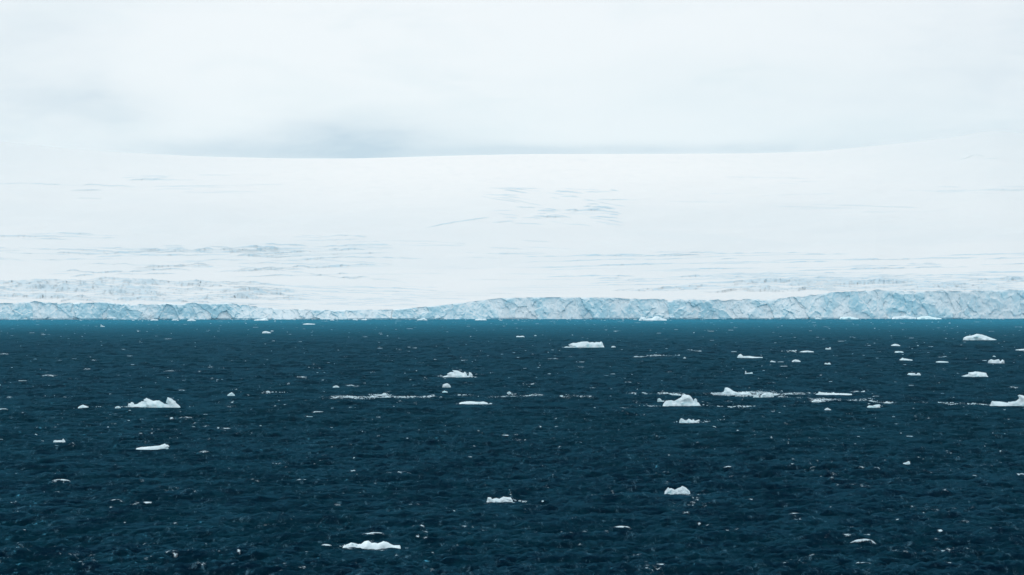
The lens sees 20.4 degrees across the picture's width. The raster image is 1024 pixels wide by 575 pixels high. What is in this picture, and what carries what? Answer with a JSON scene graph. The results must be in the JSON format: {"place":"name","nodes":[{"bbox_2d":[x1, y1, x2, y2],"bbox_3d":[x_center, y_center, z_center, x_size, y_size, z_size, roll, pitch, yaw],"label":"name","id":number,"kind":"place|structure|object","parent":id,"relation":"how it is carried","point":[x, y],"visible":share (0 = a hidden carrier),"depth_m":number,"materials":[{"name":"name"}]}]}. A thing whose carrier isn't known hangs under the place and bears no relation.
{"place":"outdoors","nodes":[
{"label":"outdoors","id":0,"kind":"place"},
{"bbox_2d":[0,319,1023,574],"bbox_3d":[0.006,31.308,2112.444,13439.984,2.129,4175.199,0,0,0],"label":"sea","id":1,"kind":"structure","parent":0,"point":[796,481],"depth_m":387.94,"materials":[{"name":"liquid"}]},
{"bbox_2d":[136,444,168,449],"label":"ice floe","id":2,"kind":"object","parent":1,"relation":"on","point":[164,446],"visible":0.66,"depth_m":389.14,"materials":[{"name":"white ice"}]},
{"bbox_2d":[128,397,179,407],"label":"iceberg","id":3,"kind":"object","parent":1,"relation":"on","point":[149,403],"visible":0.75,"depth_m":544.04,"materials":[{"name":"white ice"}]},
{"bbox_2d":[343,541,400,548],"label":"ice floe","id":4,"kind":"object","parent":1,"relation":"on","point":[370,545],"visible":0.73,"depth_m":231.51,"materials":[{"name":"white ice"}]},
{"bbox_2d":[443,370,472,376],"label":"iceberg","id":5,"kind":"object","parent":1,"relation":"on","point":[455,373],"visible":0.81,"depth_m":761.68,"materials":[{"name":"white ice"}]},
{"bbox_2d":[459,401,487,403],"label":"ice floe","id":6,"kind":"object","parent":1,"relation":"on","point":[468,402],"visible":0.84,"depth_m":561.05,"materials":[{"name":"white ice"}]},
{"bbox_2d":[487,497,512,501],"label":"ice floe","id":7,"kind":"object","parent":1,"relation":"on","point":[502,499],"visible":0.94,"depth_m":284.79,"materials":[{"name":"white ice"}]},
{"bbox_2d":[2,318,999,321],"bbox_3d":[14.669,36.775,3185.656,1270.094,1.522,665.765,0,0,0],"label":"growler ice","id":8,"kind":"structure","parent":1,"relation":"on","point":[381,319],"depth_m":3340.32,"materials":[{"name":"white ice"}]},
{"bbox_2d":[0,321,1020,445],"bbox_3d":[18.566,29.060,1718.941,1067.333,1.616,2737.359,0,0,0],"label":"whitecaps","id":9,"kind":"object","parent":1,"relation":"on","point":[539,367],"visible":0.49,"depth_m":906.50,"materials":[{"name":"liquid"}]},
{"bbox_2d":[54,350,985,545],"bbox_3d":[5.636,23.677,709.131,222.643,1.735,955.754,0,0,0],"label":"brash ice","id":10,"kind":"structure","parent":1,"relation":"on","point":[717,393],"depth_m":607.59,"materials":[{"name":"white ice"}]},
{"bbox_2d":[569,342,603,347],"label":"iceberg","id":11,"kind":"object","parent":1,"relation":"on","point":[586,345],"visible":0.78,"depth_m":1269.07,"materials":[{"name":"white ice"}]},
{"bbox_2d":[639,316,666,320],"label":"iceberg","id":12,"kind":"object","parent":1,"relation":"on","point":[657,318],"visible":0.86,"depth_m":3195.53,"materials":[{"name":"white ice"}]},
{"bbox_2d":[664,486,689,493],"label":"ice floe","id":13,"kind":"object","parent":1,"relation":"on","point":[682,490],"visible":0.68,"depth_m":297.55,"materials":[{"name":"white ice"}]},
{"bbox_2d":[663,394,700,405],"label":"iceberg","id":14,"kind":"object","parent":1,"relation":"on","point":[685,400],"visible":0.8,"depth_m":550.57,"materials":[{"name":"white ice"}]},
{"bbox_2d":[679,418,699,422],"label":"ice floe","id":15,"kind":"object","parent":1,"relation":"on","point":[687,421],"visible":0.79,"depth_m":472.55,"materials":[{"name":"white ice"}]},
{"bbox_2d":[723,388,750,394],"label":"iceberg","id":16,"kind":"object","parent":1,"relation":"on","point":[728,390],"visible":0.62,"depth_m":617.80,"materials":[{"name":"white ice"}]},
{"bbox_2d":[737,354,762,357],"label":"ice floe","id":17,"kind":"object","parent":1,"relation":"on","point":[740,356],"visible":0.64,"depth_m":1028.07,"materials":[{"name":"white ice"}]},
{"bbox_2d":[760,393,773,396],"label":"ice floe","id":18,"kind":"object","parent":1,"relation":"on","point":[767,395],"visible":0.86,"depth_m":601.37,"materials":[{"name":"white ice"}]},
{"bbox_2d":[816,392,851,394],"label":"ice floe","id":19,"kind":"object","parent":1,"relation":"on","point":[822,393],"visible":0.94,"depth_m":616.14,"materials":[{"name":"white ice"}]},
{"bbox_2d":[839,317,858,318],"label":"ice floe","id":20,"kind":"object","parent":1,"relation":"on","point":[848,318],"visible":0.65,"depth_m":3439.39,"materials":[{"name":"white ice"}]},
{"bbox_2d":[868,404,880,407],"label":"ice floe","id":21,"kind":"object","parent":1,"relation":"on","point":[876,406],"visible":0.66,"depth_m":543.05,"materials":[{"name":"white ice"}]},
{"bbox_2d":[892,315,915,318],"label":"iceberg","id":22,"kind":"object","parent":1,"relation":"on","point":[903,317],"visible":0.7,"depth_m":3474.60,"materials":[{"name":"white ice"}]},
{"bbox_2d":[916,316,940,318],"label":"iceberg","id":23,"kind":"object","parent":1,"relation":"on","point":[925,317],"visible":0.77,"depth_m":3448.50,"materials":[{"name":"white ice"}]},
{"bbox_2d":[963,372,987,376],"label":"iceberg","id":24,"kind":"object","parent":1,"relation":"on","point":[976,374],"visible":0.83,"depth_m":768.58,"materials":[{"name":"white ice"}]},
{"bbox_2d":[963,334,995,339],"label":"iceberg","id":25,"kind":"object","parent":1,"relation":"on","point":[978,337],"visible":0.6,"depth_m":1519.43,"materials":[{"name":"white ice"}]},
{"bbox_2d":[988,359,1003,362],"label":"ice floe","id":26,"kind":"object","parent":1,"relation":"on","point":[996,361],"visible":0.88,"depth_m":935.55,"materials":[{"name":"white ice"}]},
{"bbox_2d":[990,395,1023,405],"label":"iceberg","id":27,"kind":"object","parent":1,"relation":"on","point":[1019,401],"visible":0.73,"depth_m":549.59,"materials":[{"name":"white ice"}]},
{"bbox_2d":[0,131,1023,309],"bbox_3d":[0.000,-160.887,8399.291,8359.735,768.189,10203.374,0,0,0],"label":"glacier","id":28,"kind":"object","parent":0,"point":[93,226],"visible":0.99,"depth_m":6525.52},
{"bbox_2d":[0,289,1023,319],"bbox_3d":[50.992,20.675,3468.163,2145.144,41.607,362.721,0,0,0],"label":"ice cliff","id":29,"kind":"structure","parent":0,"point":[945,304],"depth_m":3475.96,"materials":[{"name":"white ice"}]},
{"bbox_2d":[0,0,1023,157],"label":"sky","id":30,"kind":"structure","parent":0,"point":[210,78],"materials":[{"name":"white"}]}
]}

